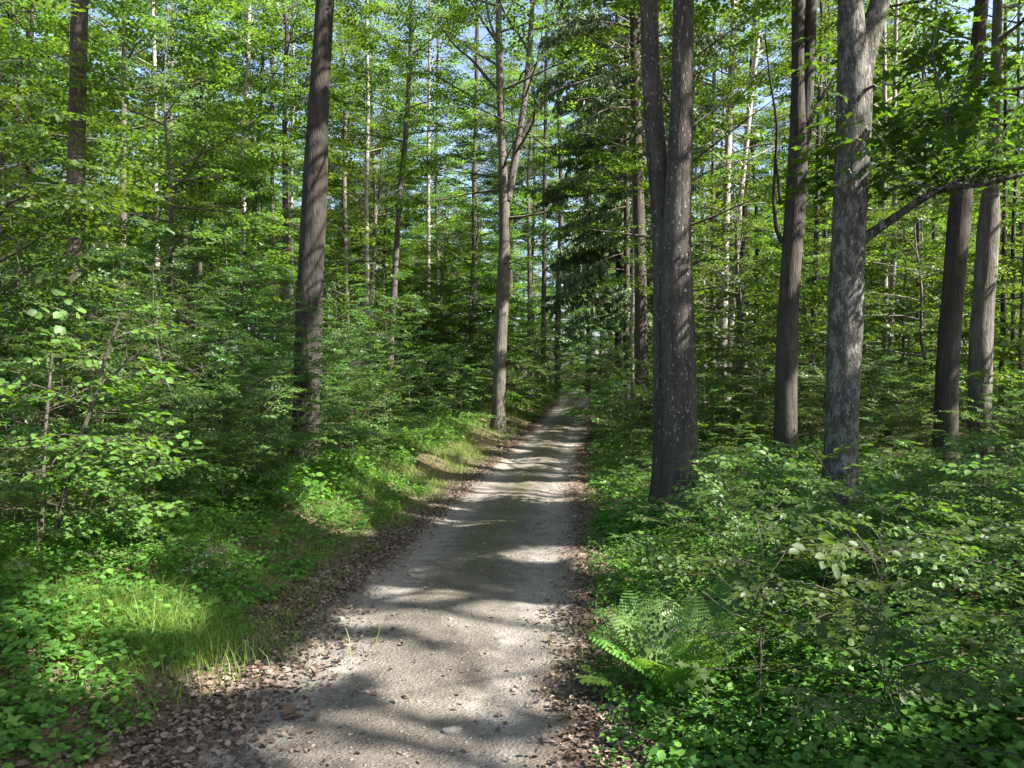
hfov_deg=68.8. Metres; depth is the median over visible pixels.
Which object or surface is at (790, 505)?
beech seedling
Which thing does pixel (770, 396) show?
beech sapling
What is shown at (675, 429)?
beech tree
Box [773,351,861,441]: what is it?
beech sapling
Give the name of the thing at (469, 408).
beech sapling
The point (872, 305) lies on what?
beech tree
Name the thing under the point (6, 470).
beech seedling
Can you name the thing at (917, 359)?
beech bush
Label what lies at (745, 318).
young beech
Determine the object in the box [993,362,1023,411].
beech sapling
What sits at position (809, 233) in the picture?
beech tree
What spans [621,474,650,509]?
beech seedling
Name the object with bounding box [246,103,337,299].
beech tree
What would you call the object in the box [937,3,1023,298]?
beech tree
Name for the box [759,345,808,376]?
beech bush
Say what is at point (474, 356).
beech bush
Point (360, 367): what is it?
beech sapling
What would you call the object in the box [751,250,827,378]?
young beech
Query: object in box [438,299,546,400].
beech bush
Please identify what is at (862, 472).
beech seedling
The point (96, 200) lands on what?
beech tree
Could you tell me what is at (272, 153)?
beech tree
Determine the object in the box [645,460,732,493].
beech seedling
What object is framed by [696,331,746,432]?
beech sapling
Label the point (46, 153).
young beech
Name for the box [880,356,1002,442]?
beech sapling
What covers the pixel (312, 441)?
beech sapling
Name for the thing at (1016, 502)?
beech seedling
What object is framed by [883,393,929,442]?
beech sapling
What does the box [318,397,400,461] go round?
beech sapling
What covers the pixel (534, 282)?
young beech
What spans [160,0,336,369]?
beech tree
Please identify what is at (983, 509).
maple seedling
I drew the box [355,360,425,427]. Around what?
beech sapling
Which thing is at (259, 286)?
beech sapling
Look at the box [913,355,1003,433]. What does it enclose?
beech sapling
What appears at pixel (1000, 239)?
beech tree
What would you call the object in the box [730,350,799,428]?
beech sapling
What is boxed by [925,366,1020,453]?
beech sapling
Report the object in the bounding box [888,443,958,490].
beech seedling
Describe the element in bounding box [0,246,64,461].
beech sapling
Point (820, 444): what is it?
beech seedling
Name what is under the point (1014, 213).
beech tree
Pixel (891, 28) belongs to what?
beech tree
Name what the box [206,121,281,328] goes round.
beech tree
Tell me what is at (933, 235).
beech tree
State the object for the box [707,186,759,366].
beech tree
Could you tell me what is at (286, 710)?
dead leaf
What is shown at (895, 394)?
beech sapling
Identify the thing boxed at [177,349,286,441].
beech sapling
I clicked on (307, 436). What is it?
beech sapling
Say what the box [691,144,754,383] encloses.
beech tree
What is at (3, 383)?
beech sapling
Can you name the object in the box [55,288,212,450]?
beech sapling
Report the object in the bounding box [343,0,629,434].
beech tree
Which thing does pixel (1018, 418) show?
beech sapling
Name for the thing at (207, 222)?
beech tree
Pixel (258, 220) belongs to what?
beech tree
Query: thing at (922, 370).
beech bush
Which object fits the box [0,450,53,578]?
beech seedling
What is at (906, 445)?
beech seedling
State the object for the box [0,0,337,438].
young beech
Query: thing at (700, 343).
young beech
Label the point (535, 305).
young beech
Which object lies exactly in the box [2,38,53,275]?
beech tree
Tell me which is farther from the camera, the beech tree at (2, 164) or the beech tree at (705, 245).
the beech tree at (705, 245)
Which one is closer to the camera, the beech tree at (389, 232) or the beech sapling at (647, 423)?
the beech sapling at (647, 423)
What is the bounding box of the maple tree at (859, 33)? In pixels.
[582,0,1023,526]
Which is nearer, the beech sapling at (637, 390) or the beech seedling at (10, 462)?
the beech seedling at (10, 462)
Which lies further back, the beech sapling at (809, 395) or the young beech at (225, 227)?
the beech sapling at (809, 395)
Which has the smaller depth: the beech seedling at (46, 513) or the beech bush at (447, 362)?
the beech seedling at (46, 513)
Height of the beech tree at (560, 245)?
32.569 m
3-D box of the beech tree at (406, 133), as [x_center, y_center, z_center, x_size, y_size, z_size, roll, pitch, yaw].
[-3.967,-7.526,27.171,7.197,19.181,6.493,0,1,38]
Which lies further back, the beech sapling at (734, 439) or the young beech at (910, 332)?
the young beech at (910, 332)
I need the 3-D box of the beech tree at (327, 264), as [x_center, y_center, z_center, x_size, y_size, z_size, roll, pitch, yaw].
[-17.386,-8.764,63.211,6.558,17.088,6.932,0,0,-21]
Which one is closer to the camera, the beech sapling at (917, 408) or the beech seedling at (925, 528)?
the beech seedling at (925, 528)
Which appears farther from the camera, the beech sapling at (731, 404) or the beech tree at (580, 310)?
the beech tree at (580, 310)
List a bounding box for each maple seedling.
[598,488,792,597]
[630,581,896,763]
[676,489,792,558]
[744,475,894,573]
[794,461,982,570]
[892,485,1018,565]
[920,475,1023,566]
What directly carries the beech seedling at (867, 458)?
on the ground at (68, 728)
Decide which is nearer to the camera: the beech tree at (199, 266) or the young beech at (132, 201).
the young beech at (132, 201)
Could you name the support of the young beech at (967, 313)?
on the ground at (68, 728)
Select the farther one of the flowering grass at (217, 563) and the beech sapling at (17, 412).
the beech sapling at (17, 412)
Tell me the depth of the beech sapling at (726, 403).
20.50 m
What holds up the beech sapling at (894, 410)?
on the ground at (68, 728)
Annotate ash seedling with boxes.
[574,655,619,704]
[611,581,649,602]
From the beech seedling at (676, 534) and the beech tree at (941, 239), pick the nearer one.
the beech seedling at (676, 534)
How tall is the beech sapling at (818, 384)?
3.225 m
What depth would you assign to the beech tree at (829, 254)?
57.76 m
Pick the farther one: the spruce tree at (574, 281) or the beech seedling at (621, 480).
the spruce tree at (574, 281)
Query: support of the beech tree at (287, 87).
on the ground at (68, 728)
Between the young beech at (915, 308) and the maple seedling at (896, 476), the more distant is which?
the young beech at (915, 308)
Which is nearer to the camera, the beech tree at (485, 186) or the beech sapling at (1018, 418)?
the beech sapling at (1018, 418)
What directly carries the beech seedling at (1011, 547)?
on the ground at (68, 728)
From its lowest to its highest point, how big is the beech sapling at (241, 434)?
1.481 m
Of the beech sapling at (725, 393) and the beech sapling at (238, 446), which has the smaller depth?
the beech sapling at (238, 446)
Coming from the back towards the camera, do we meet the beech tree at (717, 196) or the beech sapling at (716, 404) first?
the beech tree at (717, 196)
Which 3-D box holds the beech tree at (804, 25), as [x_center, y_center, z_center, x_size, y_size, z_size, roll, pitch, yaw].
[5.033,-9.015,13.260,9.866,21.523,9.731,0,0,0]
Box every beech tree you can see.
[0,0,121,421]
[0,0,132,295]
[0,0,139,308]
[0,0,165,299]
[0,0,263,360]
[0,2,62,245]
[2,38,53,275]
[5,76,90,288]
[14,42,153,333]
[18,117,111,305]
[46,0,265,327]
[56,0,156,438]
[64,135,163,316]
[69,0,263,358]
[87,0,281,384]
[88,16,251,352]
[118,0,277,387]
[126,36,251,342]
[136,83,251,365]
[153,52,266,335]
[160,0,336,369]
[174,0,362,373]
[186,0,398,391]
[197,124,275,354]
[200,0,352,364]
[202,73,301,367]
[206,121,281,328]
[221,0,377,393]
[238,163,299,299]
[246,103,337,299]
[260,0,400,399]
[262,140,370,354]
[268,182,342,324]
[281,157,331,327]
[286,0,334,464]
[294,0,460,332]
[302,0,505,414]
[323,159,374,334]
[324,102,416,386]
[331,0,432,384]
[335,179,401,369]
[338,78,439,357]
[338,146,414,309]
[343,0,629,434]
[362,0,489,386]
[377,0,482,332]
[407,152,487,347]
[419,4,524,366]
[419,207,455,363]
[425,199,486,315]
[434,26,582,385]
[439,181,515,370]
[468,73,592,382]
[469,0,575,390]
[488,0,592,401]
[496,200,561,376]
[502,0,571,398]
[518,250,549,376]
[520,0,835,291]
[532,267,569,361]
[549,195,623,389]
[550,3,629,392]
[550,234,585,359]
[553,1,758,428]
[564,197,631,346]
[564,286,614,349]
[575,198,615,377]
[595,176,651,318]
[605,130,709,387]
[620,0,957,477]
[621,0,832,431]
[629,1,836,415]
[640,0,705,534]
[645,22,779,358]
[660,0,790,405]
[661,0,762,405]
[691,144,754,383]
[692,188,730,373]
[693,0,827,413]
[693,48,828,376]
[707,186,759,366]
[729,117,820,373]
[729,179,781,360]
[748,1,927,419]
[749,0,906,405]
[750,0,1023,437]
[754,0,948,281]
[756,1,956,404]
[757,0,1022,437]
[762,58,889,314]
[772,216,829,310]
[782,0,1023,475]
[801,162,898,302]
[803,34,943,309]
[821,0,1023,462]
[822,0,1013,413]
[827,188,915,368]
[866,124,976,363]
[873,2,1022,380]
[874,170,941,368]
[877,0,1023,430]
[877,0,1023,430]
[908,125,1000,308]
[929,112,1019,302]
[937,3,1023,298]
[971,67,1022,297]
[973,101,1021,309]
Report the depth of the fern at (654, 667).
3.87 m
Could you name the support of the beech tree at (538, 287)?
on the ground at (68, 728)
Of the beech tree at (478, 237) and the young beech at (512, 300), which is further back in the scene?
the beech tree at (478, 237)
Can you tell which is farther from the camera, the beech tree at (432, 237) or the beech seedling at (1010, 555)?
the beech tree at (432, 237)
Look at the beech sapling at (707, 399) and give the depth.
25.04 m
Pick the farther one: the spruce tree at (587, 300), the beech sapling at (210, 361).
the spruce tree at (587, 300)
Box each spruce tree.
[520,1,716,424]
[530,0,714,419]
[530,0,737,438]
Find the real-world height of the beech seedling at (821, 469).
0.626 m
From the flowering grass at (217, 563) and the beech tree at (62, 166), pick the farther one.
the beech tree at (62, 166)
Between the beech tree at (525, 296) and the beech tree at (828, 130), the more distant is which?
the beech tree at (525, 296)
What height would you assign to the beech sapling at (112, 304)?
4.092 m
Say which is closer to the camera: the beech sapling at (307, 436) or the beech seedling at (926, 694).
the beech seedling at (926, 694)
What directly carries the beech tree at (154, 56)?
on the ground at (68, 728)
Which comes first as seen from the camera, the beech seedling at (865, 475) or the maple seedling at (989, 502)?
the maple seedling at (989, 502)
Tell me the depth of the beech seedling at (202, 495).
6.25 m
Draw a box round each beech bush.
[340,347,395,386]
[355,331,454,404]
[367,276,494,410]
[369,305,472,412]
[377,310,473,397]
[395,319,486,399]
[406,329,507,411]
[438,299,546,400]
[442,298,570,411]
[448,303,513,388]
[448,311,543,401]
[467,319,553,396]
[474,318,569,402]
[482,321,553,399]
[491,303,600,399]
[546,351,578,387]
[547,350,585,385]
[586,332,622,391]
[598,345,623,386]
[706,324,800,418]
[734,329,775,389]
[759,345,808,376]
[866,328,928,413]
[902,353,966,412]
[903,323,998,369]
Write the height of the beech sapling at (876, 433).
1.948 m
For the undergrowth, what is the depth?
4.26 m
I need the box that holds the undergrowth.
[0,378,1023,767]
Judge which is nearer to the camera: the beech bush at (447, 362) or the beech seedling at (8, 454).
the beech seedling at (8, 454)
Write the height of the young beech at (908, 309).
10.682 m
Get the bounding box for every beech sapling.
[0,146,154,495]
[0,209,212,476]
[0,223,188,467]
[0,240,105,460]
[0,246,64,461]
[0,278,29,426]
[0,288,97,426]
[0,300,216,506]
[0,304,71,443]
[0,318,73,437]
[0,328,54,432]
[0,335,181,522]
[0,340,29,423]
[1,306,165,445]
[19,265,140,417]
[35,296,155,420]
[47,363,250,525]
[50,255,257,465]
[52,240,294,488]
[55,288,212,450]
[65,239,256,448]
[76,239,239,444]
[107,301,208,425]
[116,273,298,476]
[134,377,309,513]
[136,390,305,493]
[142,338,216,431]
[147,366,337,485]
[163,260,347,461]
[164,306,293,443]
[174,319,275,432]
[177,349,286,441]
[195,239,354,444]
[204,286,332,453]
[217,284,387,463]
[224,374,346,480]
[248,277,387,451]
[253,272,400,446]
[273,343,352,428]
[277,368,373,452]
[285,305,400,437]
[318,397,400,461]
[320,352,380,429]
[320,358,422,460]
[321,345,359,422]
[322,262,468,442]
[322,351,392,415]
[322,364,389,422]
[340,366,430,453]
[352,367,394,418]
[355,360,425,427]
[369,362,451,420]
[375,373,418,411]
[397,366,454,409]
[401,346,471,419]
[420,359,491,412]
[428,354,496,425]
[443,373,490,413]
[457,372,511,409]
[552,279,652,418]
[560,320,652,433]
[560,339,634,417]
[583,327,652,423]
[586,385,652,450]
[595,353,748,456]
[597,369,652,441]
[601,372,652,420]
[604,382,728,460]
[648,356,758,462]
[652,378,725,422]
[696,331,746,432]
[697,354,756,432]
[697,372,767,435]
[697,381,729,416]
[697,382,738,448]
[699,338,824,467]
[702,362,808,442]
[707,370,805,439]
[707,414,766,469]
[725,369,820,454]
[727,383,824,449]
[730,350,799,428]
[731,353,824,429]
[747,371,813,422]
[749,356,819,419]
[755,313,862,446]
[768,354,825,435]
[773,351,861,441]
[774,288,930,451]
[798,361,894,439]
[798,414,883,471]
[822,342,918,459]
[858,354,965,458]
[858,358,973,460]
[858,378,962,477]
[859,347,927,451]
[859,359,923,446]
[859,369,930,446]
[859,376,923,423]
[863,352,930,427]
[871,368,963,426]
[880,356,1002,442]
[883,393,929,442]
[891,360,1023,455]
[899,387,964,431]
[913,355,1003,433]
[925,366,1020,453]
[959,360,1015,435]
[959,371,1016,429]
[959,378,1023,437]
[960,381,1023,468]
[981,340,1023,448]
[992,341,1023,436]
[992,374,1023,447]
[992,391,1023,434]
[993,359,1023,437]
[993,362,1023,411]
[998,404,1023,450]
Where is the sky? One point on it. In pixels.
(483, 32)
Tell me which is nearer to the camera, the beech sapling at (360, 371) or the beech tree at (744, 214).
the beech sapling at (360, 371)
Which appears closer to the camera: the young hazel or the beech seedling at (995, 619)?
the beech seedling at (995, 619)
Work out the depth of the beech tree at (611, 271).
71.63 m
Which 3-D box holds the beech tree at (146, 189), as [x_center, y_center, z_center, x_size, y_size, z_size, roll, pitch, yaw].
[-15.704,-7.975,34.096,7.139,17.600,6.754,0,1,43]
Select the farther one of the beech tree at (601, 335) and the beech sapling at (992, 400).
the beech tree at (601, 335)
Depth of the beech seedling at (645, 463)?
10.91 m
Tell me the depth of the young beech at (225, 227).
15.41 m
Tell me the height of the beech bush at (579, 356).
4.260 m
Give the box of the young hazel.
[0,289,224,553]
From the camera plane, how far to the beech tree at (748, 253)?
40.43 m
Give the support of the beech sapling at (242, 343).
on the ground at (68, 728)
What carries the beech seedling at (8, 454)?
on the ground at (68, 728)
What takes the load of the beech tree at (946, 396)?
on the ground at (68, 728)
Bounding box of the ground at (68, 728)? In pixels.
[0,368,1023,767]
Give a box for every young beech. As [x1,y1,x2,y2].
[0,0,177,380]
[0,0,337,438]
[0,65,119,432]
[5,236,64,323]
[16,246,130,377]
[63,223,152,331]
[90,183,326,429]
[106,45,377,430]
[113,247,210,353]
[136,248,233,364]
[165,223,276,342]
[234,259,323,382]
[271,223,429,414]
[275,243,379,353]
[324,168,451,325]
[341,294,410,366]
[354,256,467,392]
[363,196,523,410]
[375,160,514,349]
[385,174,551,398]
[387,257,468,356]
[435,250,525,359]
[461,229,563,359]
[468,232,552,360]
[485,251,555,357]
[511,286,583,391]
[538,307,593,377]
[549,285,622,372]
[566,309,613,366]
[599,308,622,369]
[603,265,743,394]
[628,179,828,441]
[634,292,709,368]
[646,146,826,428]
[694,248,777,365]
[695,197,917,403]
[706,251,800,366]
[750,219,913,375]
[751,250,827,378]
[800,140,1023,443]
[800,199,1013,441]
[826,195,940,344]
[826,295,905,352]
[867,239,937,359]
[876,237,1008,358]
[879,214,1023,407]
[880,254,968,354]
[892,150,1023,444]
[912,257,999,364]
[931,215,1023,373]
[995,286,1023,370]
[996,280,1019,361]
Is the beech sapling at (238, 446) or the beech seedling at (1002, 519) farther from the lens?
the beech sapling at (238, 446)
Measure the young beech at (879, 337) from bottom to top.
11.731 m
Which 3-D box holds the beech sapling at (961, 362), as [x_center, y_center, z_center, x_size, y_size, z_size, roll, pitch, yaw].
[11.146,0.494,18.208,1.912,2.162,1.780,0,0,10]
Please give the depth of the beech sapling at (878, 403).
21.92 m
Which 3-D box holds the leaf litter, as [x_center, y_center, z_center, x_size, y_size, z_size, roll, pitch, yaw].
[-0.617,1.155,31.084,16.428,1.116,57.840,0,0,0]
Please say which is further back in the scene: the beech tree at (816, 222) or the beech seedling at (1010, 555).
the beech tree at (816, 222)
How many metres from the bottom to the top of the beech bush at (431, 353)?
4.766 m
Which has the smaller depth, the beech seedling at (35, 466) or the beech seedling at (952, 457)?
the beech seedling at (35, 466)
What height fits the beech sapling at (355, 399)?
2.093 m
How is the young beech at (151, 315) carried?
on the ground at (68, 728)
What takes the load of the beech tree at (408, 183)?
on the ground at (68, 728)
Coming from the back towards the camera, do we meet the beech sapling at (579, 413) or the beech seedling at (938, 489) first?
the beech sapling at (579, 413)
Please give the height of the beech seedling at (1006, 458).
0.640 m
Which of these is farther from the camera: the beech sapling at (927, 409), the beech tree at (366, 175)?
the beech tree at (366, 175)
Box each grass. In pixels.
[0,384,888,767]
[142,535,240,594]
[182,533,252,597]
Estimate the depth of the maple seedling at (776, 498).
6.41 m
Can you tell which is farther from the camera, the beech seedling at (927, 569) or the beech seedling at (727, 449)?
the beech seedling at (727, 449)
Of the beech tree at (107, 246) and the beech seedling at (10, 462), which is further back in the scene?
the beech tree at (107, 246)
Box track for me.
[111,389,611,767]
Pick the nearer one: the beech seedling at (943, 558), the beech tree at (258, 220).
the beech seedling at (943, 558)
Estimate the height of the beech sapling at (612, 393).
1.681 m
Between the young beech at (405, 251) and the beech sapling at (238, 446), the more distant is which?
the young beech at (405, 251)
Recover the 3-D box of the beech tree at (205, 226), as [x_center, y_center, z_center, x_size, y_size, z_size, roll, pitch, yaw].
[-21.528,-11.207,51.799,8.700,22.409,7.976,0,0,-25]
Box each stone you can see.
[332,616,344,621]
[442,726,462,733]
[476,718,488,724]
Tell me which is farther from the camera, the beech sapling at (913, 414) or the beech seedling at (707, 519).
the beech sapling at (913, 414)
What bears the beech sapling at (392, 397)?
on the ground at (68, 728)
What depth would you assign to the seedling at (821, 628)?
3.16 m
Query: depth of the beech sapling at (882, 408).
17.61 m
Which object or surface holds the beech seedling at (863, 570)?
on the ground at (68, 728)
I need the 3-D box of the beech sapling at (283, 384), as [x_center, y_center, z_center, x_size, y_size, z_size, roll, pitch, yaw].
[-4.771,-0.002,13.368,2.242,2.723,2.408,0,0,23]
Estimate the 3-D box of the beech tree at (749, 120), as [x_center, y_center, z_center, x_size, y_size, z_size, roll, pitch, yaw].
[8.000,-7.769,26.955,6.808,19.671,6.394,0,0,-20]
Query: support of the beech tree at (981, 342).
on the ground at (68, 728)
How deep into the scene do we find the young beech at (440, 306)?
29.83 m
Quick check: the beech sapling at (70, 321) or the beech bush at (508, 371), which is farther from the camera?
the beech bush at (508, 371)
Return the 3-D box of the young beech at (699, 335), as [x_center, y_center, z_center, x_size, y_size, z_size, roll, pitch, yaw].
[6.642,-2.676,22.236,5.637,8.728,5.776,0,1,28]
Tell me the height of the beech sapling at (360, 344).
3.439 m
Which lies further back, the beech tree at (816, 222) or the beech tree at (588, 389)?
the beech tree at (588, 389)
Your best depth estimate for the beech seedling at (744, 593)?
3.79 m
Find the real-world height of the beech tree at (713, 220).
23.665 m
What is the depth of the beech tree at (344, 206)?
32.84 m
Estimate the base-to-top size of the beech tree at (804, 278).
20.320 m
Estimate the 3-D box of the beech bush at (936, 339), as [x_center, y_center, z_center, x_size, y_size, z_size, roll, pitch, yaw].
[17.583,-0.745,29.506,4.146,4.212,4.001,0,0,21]
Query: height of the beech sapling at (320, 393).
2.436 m
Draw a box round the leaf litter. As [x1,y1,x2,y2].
[0,391,1023,767]
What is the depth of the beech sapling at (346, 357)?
14.15 m
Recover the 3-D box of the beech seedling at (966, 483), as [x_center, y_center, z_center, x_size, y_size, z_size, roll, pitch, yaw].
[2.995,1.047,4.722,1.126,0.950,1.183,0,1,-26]
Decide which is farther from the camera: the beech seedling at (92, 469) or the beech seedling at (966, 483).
the beech seedling at (92, 469)
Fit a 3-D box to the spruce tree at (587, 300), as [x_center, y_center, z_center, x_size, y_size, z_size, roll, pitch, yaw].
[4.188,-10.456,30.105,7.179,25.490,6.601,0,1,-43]
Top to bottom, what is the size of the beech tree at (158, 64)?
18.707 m
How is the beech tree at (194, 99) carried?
on the ground at (68, 728)
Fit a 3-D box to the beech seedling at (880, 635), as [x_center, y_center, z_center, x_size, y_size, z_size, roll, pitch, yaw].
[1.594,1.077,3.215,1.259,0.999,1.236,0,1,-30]
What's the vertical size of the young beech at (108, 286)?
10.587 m
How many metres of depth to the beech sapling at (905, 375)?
24.73 m
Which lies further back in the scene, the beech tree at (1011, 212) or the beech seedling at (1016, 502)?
the beech tree at (1011, 212)
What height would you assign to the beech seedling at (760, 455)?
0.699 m
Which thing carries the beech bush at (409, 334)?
on the ground at (68, 728)
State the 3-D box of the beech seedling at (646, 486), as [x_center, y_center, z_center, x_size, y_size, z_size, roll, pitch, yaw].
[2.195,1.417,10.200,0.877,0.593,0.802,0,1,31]
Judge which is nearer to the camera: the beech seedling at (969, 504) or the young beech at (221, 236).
the beech seedling at (969, 504)
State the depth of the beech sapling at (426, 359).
15.05 m
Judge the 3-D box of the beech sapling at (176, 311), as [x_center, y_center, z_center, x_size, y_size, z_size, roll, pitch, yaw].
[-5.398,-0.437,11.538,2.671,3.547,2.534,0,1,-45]
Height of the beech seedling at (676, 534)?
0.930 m
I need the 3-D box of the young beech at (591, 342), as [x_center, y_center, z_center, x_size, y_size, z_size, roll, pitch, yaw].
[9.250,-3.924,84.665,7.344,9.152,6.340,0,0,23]
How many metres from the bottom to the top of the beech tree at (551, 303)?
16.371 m
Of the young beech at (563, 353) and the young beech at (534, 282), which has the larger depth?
the young beech at (563, 353)
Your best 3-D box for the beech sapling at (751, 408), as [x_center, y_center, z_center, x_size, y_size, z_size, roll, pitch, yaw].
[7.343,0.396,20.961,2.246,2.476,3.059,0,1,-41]
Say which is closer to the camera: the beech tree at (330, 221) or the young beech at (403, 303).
the young beech at (403, 303)
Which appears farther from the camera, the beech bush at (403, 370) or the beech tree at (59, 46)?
the beech bush at (403, 370)
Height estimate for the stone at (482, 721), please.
0.026 m
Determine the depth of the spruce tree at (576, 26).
20.82 m
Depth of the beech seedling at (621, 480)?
11.54 m
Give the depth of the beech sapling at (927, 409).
19.70 m
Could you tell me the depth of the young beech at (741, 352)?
18.98 m
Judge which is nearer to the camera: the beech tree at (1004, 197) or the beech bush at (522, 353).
the beech tree at (1004, 197)
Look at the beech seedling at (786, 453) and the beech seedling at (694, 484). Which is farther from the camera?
the beech seedling at (786, 453)
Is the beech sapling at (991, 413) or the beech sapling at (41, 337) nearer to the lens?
the beech sapling at (991, 413)
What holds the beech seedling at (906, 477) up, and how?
on the ground at (68, 728)
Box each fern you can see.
[589,589,751,706]
[659,567,757,635]
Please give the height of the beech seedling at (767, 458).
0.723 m
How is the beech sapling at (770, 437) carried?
on the ground at (68, 728)
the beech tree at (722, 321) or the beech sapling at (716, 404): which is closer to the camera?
the beech sapling at (716, 404)
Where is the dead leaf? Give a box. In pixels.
[277,703,303,718]
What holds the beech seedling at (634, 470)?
on the ground at (68, 728)
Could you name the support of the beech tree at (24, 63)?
on the ground at (68, 728)
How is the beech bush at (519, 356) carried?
on the ground at (68, 728)
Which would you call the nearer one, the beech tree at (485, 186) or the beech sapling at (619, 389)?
the beech sapling at (619, 389)
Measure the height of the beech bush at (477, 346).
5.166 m
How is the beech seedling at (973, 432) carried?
on the ground at (68, 728)
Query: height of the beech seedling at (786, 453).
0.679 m
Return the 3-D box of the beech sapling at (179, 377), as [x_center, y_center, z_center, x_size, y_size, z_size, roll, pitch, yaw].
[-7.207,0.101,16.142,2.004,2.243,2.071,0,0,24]
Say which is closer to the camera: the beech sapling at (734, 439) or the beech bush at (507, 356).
the beech sapling at (734, 439)
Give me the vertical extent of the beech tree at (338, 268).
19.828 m
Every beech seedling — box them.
[0,392,134,530]
[0,428,103,534]
[0,432,39,516]
[0,442,140,566]
[0,443,60,521]
[0,446,31,546]
[0,447,51,504]
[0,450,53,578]
[5,448,141,532]
[18,440,196,547]
[70,421,224,538]
[204,418,320,506]
[586,454,650,511]
[597,464,650,499]
[612,448,854,605]
[614,492,810,600]
[617,455,651,493]
[618,457,651,484]
[618,500,892,697]
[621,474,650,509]
[625,489,719,567]
[629,485,855,653]
[640,477,650,497]
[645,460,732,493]
[656,457,764,534]
[664,443,893,591]
[679,477,780,544]
[681,473,852,580]
[691,437,982,624]
[692,466,761,494]
[698,445,754,492]
[699,458,729,490]
[719,460,823,514]
[731,444,790,477]
[731,513,1023,711]
[740,442,807,481]
[743,587,1023,767]
[749,447,843,520]
[760,441,808,468]
[763,492,968,610]
[767,509,1017,683]
[781,452,822,494]
[791,479,990,637]
[805,439,860,471]
[806,459,864,482]
[815,457,890,491]
[824,454,968,539]
[838,459,1022,582]
[843,478,1005,583]
[857,431,1023,599]
[858,438,920,484]
[859,452,912,481]
[859,460,886,497]
[866,454,1023,690]
[866,512,1023,638]
[871,440,944,474]
[881,441,938,477]
[883,476,1023,594]
[884,467,992,526]
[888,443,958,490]
[889,481,1023,577]
[893,463,955,503]
[911,428,1023,570]
[911,461,996,520]
[913,447,991,498]
[914,572,1023,698]
[916,440,992,484]
[917,436,1023,518]
[938,466,1015,499]
[939,450,1013,495]
[953,475,1023,530]
[956,519,1023,649]
[966,484,1023,582]
[973,457,1020,489]
[975,489,1023,607]
[980,447,1022,483]
[984,485,1022,522]
[989,465,1021,506]
[997,487,1023,525]
[1006,467,1023,510]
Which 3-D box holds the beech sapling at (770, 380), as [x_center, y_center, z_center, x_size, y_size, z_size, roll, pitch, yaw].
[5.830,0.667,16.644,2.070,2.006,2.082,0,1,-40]
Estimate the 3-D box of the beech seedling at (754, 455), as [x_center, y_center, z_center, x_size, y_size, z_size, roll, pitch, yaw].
[1.998,1.010,5.474,1.458,1.193,1.342,0,0,-20]
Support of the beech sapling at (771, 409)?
on the ground at (68, 728)
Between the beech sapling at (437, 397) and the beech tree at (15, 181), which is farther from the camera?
the beech tree at (15, 181)
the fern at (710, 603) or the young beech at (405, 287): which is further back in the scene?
the young beech at (405, 287)
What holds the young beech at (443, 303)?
on the ground at (68, 728)
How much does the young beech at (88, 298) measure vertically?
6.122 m
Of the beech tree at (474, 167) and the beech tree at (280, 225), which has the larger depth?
the beech tree at (280, 225)
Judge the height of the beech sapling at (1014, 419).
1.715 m
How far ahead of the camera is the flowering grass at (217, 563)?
5.42 m
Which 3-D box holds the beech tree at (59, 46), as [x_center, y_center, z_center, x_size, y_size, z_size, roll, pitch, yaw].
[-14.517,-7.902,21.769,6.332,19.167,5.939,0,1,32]
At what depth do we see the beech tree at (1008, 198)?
46.18 m
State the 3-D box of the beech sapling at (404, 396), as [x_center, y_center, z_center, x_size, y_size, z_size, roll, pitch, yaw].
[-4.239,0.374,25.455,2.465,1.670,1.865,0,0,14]
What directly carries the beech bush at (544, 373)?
on the ground at (68, 728)
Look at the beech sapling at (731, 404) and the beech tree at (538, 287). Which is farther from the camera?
the beech tree at (538, 287)
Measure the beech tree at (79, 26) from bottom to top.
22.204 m
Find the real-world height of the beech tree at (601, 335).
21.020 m
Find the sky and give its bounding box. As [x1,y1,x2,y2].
[0,0,1023,372]
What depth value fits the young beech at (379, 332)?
44.15 m
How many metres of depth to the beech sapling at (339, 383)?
20.89 m
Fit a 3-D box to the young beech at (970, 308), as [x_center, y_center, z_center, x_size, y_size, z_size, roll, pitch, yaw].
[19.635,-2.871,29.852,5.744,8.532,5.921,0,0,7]
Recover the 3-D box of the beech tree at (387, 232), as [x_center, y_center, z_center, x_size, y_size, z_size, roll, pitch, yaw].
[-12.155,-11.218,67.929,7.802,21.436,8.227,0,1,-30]
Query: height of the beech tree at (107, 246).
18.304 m
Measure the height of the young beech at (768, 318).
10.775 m
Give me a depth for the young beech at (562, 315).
47.33 m
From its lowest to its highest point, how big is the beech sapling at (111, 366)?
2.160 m
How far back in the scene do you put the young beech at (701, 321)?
27.61 m
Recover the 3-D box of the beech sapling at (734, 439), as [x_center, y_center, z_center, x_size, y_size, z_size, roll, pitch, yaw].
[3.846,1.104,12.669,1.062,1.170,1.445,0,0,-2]
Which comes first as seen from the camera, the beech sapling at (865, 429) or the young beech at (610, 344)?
the beech sapling at (865, 429)
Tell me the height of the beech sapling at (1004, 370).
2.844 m
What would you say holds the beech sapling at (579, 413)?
on the ground at (68, 728)
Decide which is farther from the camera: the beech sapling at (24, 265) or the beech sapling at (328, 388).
the beech sapling at (328, 388)
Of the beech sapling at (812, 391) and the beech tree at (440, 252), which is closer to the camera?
the beech sapling at (812, 391)
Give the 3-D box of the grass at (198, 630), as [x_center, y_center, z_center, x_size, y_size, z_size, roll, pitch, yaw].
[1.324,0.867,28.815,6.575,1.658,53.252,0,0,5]

